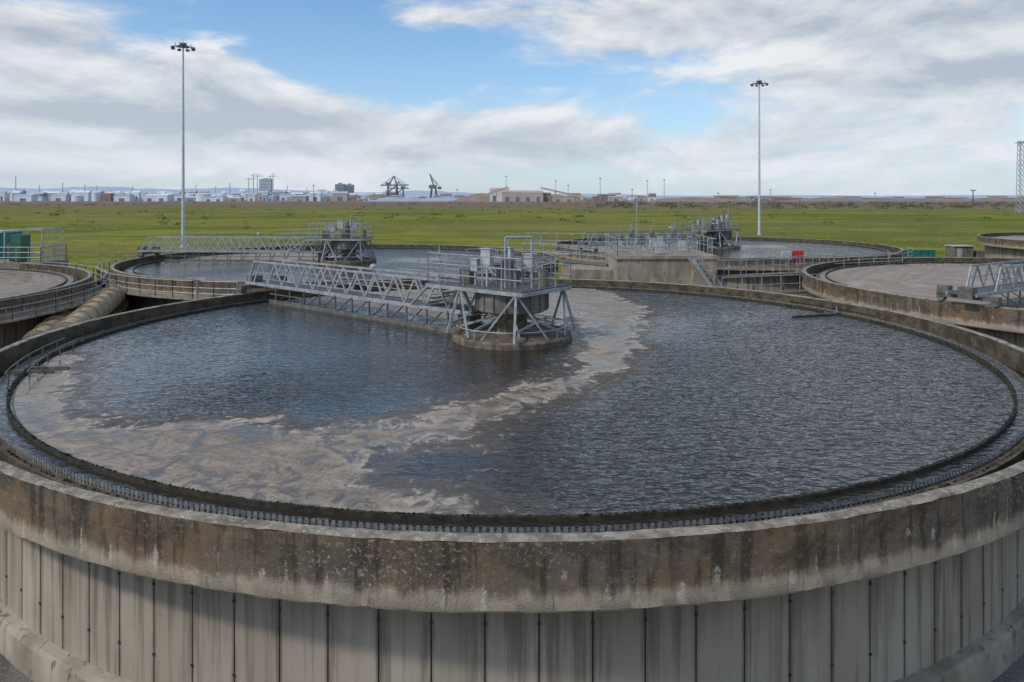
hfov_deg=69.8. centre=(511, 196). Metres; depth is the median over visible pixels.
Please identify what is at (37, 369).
scum trough
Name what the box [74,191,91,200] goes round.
warehouse
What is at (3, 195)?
warehouse
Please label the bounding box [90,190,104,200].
warehouse
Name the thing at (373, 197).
warehouse
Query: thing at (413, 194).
distant hills
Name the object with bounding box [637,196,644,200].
warehouse
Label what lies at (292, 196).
warehouse
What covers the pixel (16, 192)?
warehouse
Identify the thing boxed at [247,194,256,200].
warehouse
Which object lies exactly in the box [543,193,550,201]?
warehouse
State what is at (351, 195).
warehouse
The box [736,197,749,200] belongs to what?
warehouse
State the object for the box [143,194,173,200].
warehouse
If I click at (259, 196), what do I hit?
warehouse
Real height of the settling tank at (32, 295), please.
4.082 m
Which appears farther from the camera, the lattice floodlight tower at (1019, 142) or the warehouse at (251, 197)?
the warehouse at (251, 197)
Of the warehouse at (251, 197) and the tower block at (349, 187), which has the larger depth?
the tower block at (349, 187)
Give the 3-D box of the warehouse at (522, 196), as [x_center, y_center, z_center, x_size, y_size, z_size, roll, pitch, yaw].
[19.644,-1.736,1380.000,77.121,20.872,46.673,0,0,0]
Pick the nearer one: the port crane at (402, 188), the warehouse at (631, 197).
the warehouse at (631, 197)
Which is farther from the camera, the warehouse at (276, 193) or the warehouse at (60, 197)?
the warehouse at (276, 193)
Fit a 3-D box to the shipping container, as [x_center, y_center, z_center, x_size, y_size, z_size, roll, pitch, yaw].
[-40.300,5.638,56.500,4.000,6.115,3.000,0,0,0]
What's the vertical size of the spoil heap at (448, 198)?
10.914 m
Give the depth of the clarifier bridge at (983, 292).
33.43 m
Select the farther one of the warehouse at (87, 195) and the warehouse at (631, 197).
the warehouse at (631, 197)
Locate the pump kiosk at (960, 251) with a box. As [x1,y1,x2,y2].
[944,245,984,256]
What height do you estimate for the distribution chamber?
8.400 m
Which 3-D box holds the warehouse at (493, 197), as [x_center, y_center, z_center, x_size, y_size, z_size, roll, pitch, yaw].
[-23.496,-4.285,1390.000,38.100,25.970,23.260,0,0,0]
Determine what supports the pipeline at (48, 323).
attached to the settling tank at (32, 295)
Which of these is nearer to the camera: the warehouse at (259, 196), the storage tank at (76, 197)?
the storage tank at (76, 197)
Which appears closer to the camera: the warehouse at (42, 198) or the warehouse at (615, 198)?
the warehouse at (615, 198)
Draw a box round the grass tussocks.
[4,213,1021,269]
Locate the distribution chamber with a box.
[525,201,722,286]
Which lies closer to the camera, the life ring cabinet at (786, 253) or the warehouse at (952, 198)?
the life ring cabinet at (786, 253)
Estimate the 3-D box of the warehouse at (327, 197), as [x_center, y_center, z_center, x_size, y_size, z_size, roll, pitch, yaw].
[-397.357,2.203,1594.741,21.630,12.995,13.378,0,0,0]
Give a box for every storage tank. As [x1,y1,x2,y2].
[71,194,82,200]
[92,191,100,200]
[196,193,209,200]
[240,193,248,199]
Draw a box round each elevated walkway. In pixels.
[522,242,612,265]
[717,252,902,296]
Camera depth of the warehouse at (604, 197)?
1673.45 m
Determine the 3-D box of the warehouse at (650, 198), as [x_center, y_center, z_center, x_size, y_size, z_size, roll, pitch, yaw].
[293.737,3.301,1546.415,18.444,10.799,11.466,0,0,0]
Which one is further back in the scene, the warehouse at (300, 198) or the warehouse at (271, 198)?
the warehouse at (271, 198)
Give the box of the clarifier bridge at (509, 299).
[238,236,575,349]
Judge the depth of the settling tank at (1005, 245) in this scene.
85.37 m
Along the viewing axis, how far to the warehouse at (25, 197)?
1469.73 m
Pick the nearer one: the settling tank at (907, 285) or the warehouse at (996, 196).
the settling tank at (907, 285)
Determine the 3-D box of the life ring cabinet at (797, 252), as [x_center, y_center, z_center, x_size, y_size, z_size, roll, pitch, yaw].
[21.600,4.650,55.485,0.750,1.200,0.380,0,0,0]
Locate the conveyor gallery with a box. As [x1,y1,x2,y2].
[470,187,590,201]
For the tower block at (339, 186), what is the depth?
1992.53 m
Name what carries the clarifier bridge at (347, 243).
on the settling tank at (149, 281)
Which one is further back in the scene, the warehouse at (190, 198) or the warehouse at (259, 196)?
the warehouse at (259, 196)
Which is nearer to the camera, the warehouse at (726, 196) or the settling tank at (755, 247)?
the settling tank at (755, 247)
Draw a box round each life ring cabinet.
[781,251,791,266]
[792,250,803,264]
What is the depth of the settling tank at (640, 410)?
13.12 m
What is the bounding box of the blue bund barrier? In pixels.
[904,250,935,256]
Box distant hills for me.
[0,187,1023,197]
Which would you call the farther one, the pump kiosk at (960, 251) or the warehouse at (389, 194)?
the warehouse at (389, 194)
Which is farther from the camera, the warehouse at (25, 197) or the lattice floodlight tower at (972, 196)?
the warehouse at (25, 197)
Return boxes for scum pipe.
[785,295,873,316]
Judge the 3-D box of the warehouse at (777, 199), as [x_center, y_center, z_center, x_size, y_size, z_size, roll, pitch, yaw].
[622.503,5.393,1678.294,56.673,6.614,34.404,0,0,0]
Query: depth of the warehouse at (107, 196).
1495.20 m
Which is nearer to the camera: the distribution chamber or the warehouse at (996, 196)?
the distribution chamber
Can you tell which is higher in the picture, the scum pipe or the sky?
the sky
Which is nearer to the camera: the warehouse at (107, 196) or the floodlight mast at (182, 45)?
the floodlight mast at (182, 45)
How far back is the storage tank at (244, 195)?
1976.65 m
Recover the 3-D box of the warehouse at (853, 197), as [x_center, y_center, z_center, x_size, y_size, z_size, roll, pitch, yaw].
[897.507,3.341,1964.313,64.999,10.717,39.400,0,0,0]
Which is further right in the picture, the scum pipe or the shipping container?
the scum pipe
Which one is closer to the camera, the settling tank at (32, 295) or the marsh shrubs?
the settling tank at (32, 295)
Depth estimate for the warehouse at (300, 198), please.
1472.10 m
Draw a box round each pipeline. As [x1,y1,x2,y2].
[22,305,81,339]
[50,285,130,330]
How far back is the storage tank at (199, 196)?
1482.10 m
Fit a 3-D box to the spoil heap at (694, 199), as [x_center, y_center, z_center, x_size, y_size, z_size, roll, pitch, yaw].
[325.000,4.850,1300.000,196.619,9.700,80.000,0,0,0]
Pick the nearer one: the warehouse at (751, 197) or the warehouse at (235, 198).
the warehouse at (235, 198)
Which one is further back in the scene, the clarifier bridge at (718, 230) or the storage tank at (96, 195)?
the storage tank at (96, 195)
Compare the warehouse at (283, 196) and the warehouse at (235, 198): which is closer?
the warehouse at (235, 198)
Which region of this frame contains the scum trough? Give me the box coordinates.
[4,337,80,380]
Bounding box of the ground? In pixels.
[0,198,1023,681]
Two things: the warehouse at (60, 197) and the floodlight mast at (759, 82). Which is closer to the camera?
the floodlight mast at (759, 82)
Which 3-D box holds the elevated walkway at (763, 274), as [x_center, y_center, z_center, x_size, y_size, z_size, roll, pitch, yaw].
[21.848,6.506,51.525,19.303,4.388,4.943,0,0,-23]
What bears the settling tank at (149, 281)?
on the ground
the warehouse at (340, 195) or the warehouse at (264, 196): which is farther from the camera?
the warehouse at (264, 196)
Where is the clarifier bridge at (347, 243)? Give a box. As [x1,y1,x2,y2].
[137,214,376,264]
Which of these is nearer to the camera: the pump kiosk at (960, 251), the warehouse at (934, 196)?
the pump kiosk at (960, 251)
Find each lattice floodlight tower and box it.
[970,190,975,204]
[1015,141,1023,212]
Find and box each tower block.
[259,178,271,192]
[335,183,344,190]
[345,183,353,192]
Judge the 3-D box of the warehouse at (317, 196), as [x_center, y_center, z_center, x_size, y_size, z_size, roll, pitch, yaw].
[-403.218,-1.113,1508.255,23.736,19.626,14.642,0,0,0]
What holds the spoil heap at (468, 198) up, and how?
on the ground
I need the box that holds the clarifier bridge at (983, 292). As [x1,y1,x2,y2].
[936,260,1023,307]
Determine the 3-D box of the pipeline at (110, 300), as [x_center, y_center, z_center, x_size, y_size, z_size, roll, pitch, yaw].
[-21.721,6.506,38.604,1.254,2.633,17.371,0,0,-21]
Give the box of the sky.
[0,0,1023,195]
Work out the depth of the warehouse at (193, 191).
2516.20 m
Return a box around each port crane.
[380,176,408,195]
[389,181,408,195]
[429,174,441,197]
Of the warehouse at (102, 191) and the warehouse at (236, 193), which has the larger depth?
the warehouse at (236, 193)
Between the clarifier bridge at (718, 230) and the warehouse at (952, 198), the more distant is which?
the warehouse at (952, 198)
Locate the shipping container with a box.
[0,230,23,259]
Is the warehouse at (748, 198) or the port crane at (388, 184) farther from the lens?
the port crane at (388, 184)
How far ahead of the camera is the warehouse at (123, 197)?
1470.52 m
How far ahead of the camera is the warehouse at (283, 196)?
1835.08 m
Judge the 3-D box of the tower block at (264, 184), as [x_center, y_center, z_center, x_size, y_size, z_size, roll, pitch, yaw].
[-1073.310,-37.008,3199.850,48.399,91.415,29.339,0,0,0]
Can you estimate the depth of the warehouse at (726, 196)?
2399.05 m
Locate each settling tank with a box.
[0,262,106,348]
[0,278,1023,681]
[97,244,557,310]
[554,236,913,297]
[802,257,1023,348]
[977,232,1023,257]
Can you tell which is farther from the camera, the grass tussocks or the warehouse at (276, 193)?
the warehouse at (276, 193)
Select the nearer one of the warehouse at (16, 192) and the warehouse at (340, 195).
the warehouse at (16, 192)
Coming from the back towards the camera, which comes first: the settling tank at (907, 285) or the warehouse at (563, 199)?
the warehouse at (563, 199)
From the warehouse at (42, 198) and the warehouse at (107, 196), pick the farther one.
the warehouse at (42, 198)
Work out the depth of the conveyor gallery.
1358.00 m
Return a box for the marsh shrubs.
[5,201,1023,230]
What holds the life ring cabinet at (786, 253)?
on the settling tank at (907, 285)
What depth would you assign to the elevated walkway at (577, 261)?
54.54 m
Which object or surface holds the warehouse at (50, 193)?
on the ground
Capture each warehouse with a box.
[0,191,6,200]
[12,191,21,200]
[14,194,37,200]
[38,196,46,200]
[48,191,60,200]
[51,194,70,200]
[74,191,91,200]
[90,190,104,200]
[103,193,112,200]
[113,194,134,200]
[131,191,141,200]
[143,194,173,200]
[174,194,185,200]
[185,196,195,200]
[188,190,197,193]
[203,196,227,200]
[228,197,243,200]
[232,192,243,194]
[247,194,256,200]
[257,191,269,200]
[261,193,267,200]
[268,196,274,200]
[272,190,287,199]
[279,194,296,199]
[291,195,308,200]
[293,197,307,200]
[309,192,321,200]
[324,195,332,200]
[333,191,348,200]
[349,193,356,199]
[356,198,365,200]
[369,195,382,200]
[382,193,395,195]
[489,188,509,201]
[502,191,542,201]
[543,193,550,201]
[551,196,574,201]
[597,194,607,200]
[608,196,622,200]
[628,196,636,199]
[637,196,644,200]
[648,196,655,200]
[713,195,738,197]
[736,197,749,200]
[747,196,774,199]
[771,198,799,200]
[834,196,862,198]
[925,196,944,197]
[942,197,962,198]
[986,196,1007,197]
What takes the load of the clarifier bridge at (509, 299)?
on the settling tank at (640, 410)
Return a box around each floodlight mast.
[171,42,194,246]
[750,80,767,234]
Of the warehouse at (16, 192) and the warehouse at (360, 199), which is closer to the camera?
the warehouse at (16, 192)
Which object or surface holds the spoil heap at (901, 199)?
on the ground
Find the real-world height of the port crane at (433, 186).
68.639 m
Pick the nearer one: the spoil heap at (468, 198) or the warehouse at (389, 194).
the spoil heap at (468, 198)
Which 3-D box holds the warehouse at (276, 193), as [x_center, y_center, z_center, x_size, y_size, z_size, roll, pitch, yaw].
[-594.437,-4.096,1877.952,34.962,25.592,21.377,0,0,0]
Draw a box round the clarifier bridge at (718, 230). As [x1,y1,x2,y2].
[577,211,742,250]
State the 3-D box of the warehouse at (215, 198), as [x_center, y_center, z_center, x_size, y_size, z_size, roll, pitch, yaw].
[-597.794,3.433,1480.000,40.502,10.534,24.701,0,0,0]
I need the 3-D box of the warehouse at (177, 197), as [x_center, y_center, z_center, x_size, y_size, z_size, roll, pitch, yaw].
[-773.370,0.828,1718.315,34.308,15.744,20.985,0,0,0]
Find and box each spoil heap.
[371,196,457,200]
[449,193,589,201]
[643,197,748,201]
[784,198,1023,200]

